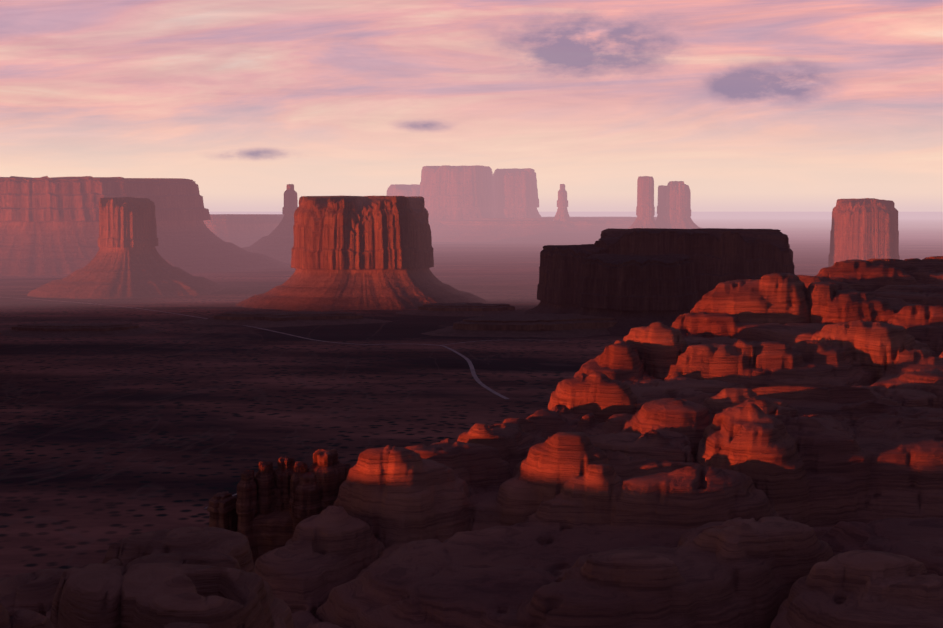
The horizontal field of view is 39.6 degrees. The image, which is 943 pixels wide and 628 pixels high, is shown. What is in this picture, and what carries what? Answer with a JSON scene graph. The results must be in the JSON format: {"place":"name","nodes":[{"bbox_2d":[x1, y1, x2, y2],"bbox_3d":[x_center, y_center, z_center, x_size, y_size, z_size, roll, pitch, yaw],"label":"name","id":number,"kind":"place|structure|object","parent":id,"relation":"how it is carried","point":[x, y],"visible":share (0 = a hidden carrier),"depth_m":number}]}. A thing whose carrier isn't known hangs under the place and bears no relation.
{"place":"outdoors","nodes":[
{"label":"outdoors","id":0,"kind":"place"},
{"bbox_2d":[203,214,283,247],"bbox_3d":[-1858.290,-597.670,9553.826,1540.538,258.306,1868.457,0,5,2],"label":"distant mesa","id":1,"kind":"structure","parent":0,"point":[243,230],"depth_m":9001.38},
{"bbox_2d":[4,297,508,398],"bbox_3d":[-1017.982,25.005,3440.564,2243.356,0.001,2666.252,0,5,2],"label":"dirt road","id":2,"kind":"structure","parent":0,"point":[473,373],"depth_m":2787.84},
{"bbox_2d":[237,500,292,556],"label":"pinnacle spur","id":3,"kind":"structure","parent":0,"point":[273,530],"depth_m":252.66},
{"bbox_2d":[207,491,237,531],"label":"pinnacle","id":4,"kind":"object","parent":3,"relation":"on","point":[221,508],"visible":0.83,"depth_m":255.27},
{"bbox_2d":[236,470,258,564],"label":"pinnacle","id":5,"kind":"object","parent":3,"relation":"on","point":[247,507],"visible":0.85,"depth_m":252.24},
{"bbox_2d":[255,461,274,514],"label":"pinnacle","id":6,"kind":"object","parent":3,"relation":"on","point":[264,478],"visible":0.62,"depth_m":253.97},
{"bbox_2d":[271,479,283,511],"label":"pinnacle","id":7,"kind":"object","parent":3,"relation":"on","point":[275,493],"visible":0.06,"depth_m":255.33},
{"bbox_2d":[273,456,294,509],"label":"pinnacle","id":8,"kind":"object","parent":3,"relation":"on","point":[283,473],"visible":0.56,"depth_m":255.93},
{"bbox_2d":[289,461,306,534],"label":"pinnacle","id":9,"kind":"object","parent":3,"relation":"on","point":[300,468],"visible":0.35,"depth_m":251.98},
{"bbox_2d":[293,472,322,531],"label":"pinnacle","id":10,"kind":"object","parent":3,"relation":"on","point":[308,494],"visible":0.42,"depth_m":249.43},
{"bbox_2d":[307,449,344,509],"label":"pinnacle","id":11,"kind":"object","parent":3,"relation":"on","point":[326,468],"visible":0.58,"depth_m":252.03},
{"bbox_2d":[341,462,350,482],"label":"pinnacle","id":12,"kind":"object","parent":3,"relation":"on","point":[346,466],"visible":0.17,"depth_m":256.66},
{"bbox_2d":[0,212,942,577],"bbox_3d":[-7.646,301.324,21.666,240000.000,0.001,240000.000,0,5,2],"label":"valley ground","id":13,"kind":"structure","parent":0,"point":[106,442],"depth_m":2214.86},
{"bbox_2d":[0,323,166,337],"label":"ridge","id":14,"kind":"structure","parent":13,"relation":"on","point":[52,330],"depth_m":3148.25},
{"bbox_2d":[27,197,224,298],"bbox_3d":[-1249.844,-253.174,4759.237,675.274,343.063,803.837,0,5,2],"label":"butte","id":15,"kind":"object","parent":13,"relation":"on","point":[127,261],"visible":1,"depth_m":4639.44},
{"bbox_2d":[0,176,288,275],"bbox_3d":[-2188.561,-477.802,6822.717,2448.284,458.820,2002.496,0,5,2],"label":"mesa","id":16,"kind":"structure","parent":13,"relation":"on","point":[49,226],"depth_m":6259.71},
{"bbox_2d":[242,184,297,261],"bbox_3d":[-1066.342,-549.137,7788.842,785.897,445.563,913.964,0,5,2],"label":"spire","id":17,"kind":"structure","parent":13,"relation":"on","point":[277,243],"depth_m":7633.74},
{"bbox_2d":[182,311,392,327],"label":"ridge","id":18,"kind":"structure","parent":13,"relation":"on","point":[265,319],"depth_m":3452.11},
{"bbox_2d":[235,196,488,310],"bbox_3d":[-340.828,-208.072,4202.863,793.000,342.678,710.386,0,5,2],"label":"butte","id":19,"kind":"object","parent":13,"relation":"on","point":[362,252],"visible":1,"depth_m":4056.76},
{"bbox_2d":[386,184,419,196],"bbox_3d":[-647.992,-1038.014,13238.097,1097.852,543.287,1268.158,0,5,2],"label":"distant mesa","id":20,"kind":"structure","parent":13,"relation":"on","point":[405,190],"depth_m":12987.11},
{"bbox_2d":[419,165,494,231],"bbox_3d":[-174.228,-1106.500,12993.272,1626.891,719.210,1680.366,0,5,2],"label":"mesa","id":21,"kind":"structure","parent":13,"relation":"on","point":[449,192],"depth_m":12583.27},
{"bbox_2d":[396,302,525,316],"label":"ridge","id":22,"kind":"structure","parent":13,"relation":"on","point":[463,309],"depth_m":3736.11},
{"bbox_2d":[0,256,942,627],"bbox_3d":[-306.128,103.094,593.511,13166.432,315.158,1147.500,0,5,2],"label":"rocks","id":23,"kind":"object","parent":13,"relation":"on","point":[766,450],"visible":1,"depth_m":229.93},
{"bbox_2d":[492,168,540,217],"bbox_3d":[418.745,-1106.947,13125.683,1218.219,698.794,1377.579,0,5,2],"label":"mesa","id":24,"kind":"structure","parent":13,"relation":"on","point":[515,192],"depth_m":12764.81},
{"bbox_2d":[421,313,617,337],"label":"ridge","id":25,"kind":"structure","parent":13,"relation":"on","point":[544,325],"depth_m":3150.60},
{"bbox_2d":[553,184,571,227],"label":"spire","id":26,"kind":"structure","parent":13,"relation":"on","point":[562,214],"depth_m":12389.76},
{"bbox_2d":[524,244,606,313],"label":"mesa","id":27,"kind":"structure","parent":13,"relation":"on","point":[559,268],"depth_m":3598.74},
{"bbox_2d":[431,217,700,242],"bbox_3d":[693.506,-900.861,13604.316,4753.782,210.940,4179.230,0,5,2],"label":"distant mesa","id":28,"kind":"structure","parent":13,"relation":"on","point":[547,230],"depth_m":12233.05},
{"bbox_2d":[573,254,698,334],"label":"mesa","id":29,"kind":"structure","parent":13,"relation":"on","point":[628,292],"depth_m":3211.05},
{"bbox_2d":[594,228,794,300],"bbox_3d":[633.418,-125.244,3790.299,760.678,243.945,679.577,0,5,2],"label":"mesa","id":30,"kind":"structure","parent":13,"relation":"on","point":[718,255],"depth_m":3585.88},
{"bbox_2d":[788,244,793,263],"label":"mesa","id":31,"kind":"structure","parent":13,"relation":"on","point":[791,251],"depth_m":3887.33},
{"bbox_2d":[828,198,899,266],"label":"butte","id":32,"kind":"object","parent":13,"relation":"on","point":[864,229],"visible":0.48,"depth_m":5052.40},
{"bbox_2d":[0,0,942,211],"label":"sky","id":33,"kind":"structure","parent":0,"point":[753,105]},
{"bbox_2d":[628,176,659,228],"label":"pillar","id":34,"kind":"structure","parent":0,"point":[645,210],"depth_m":10866.72},
{"bbox_2d":[656,185,670,228],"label":"pillar","id":35,"kind":"structure","parent":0,"point":[662,220],"depth_m":10948.76},
{"bbox_2d":[667,181,699,228],"bbox_3d":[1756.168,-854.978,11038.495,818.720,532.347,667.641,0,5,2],"label":"pillar","id":36,"kind":"structure","parent":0,"point":[679,203],"depth_m":10964.24}
]}

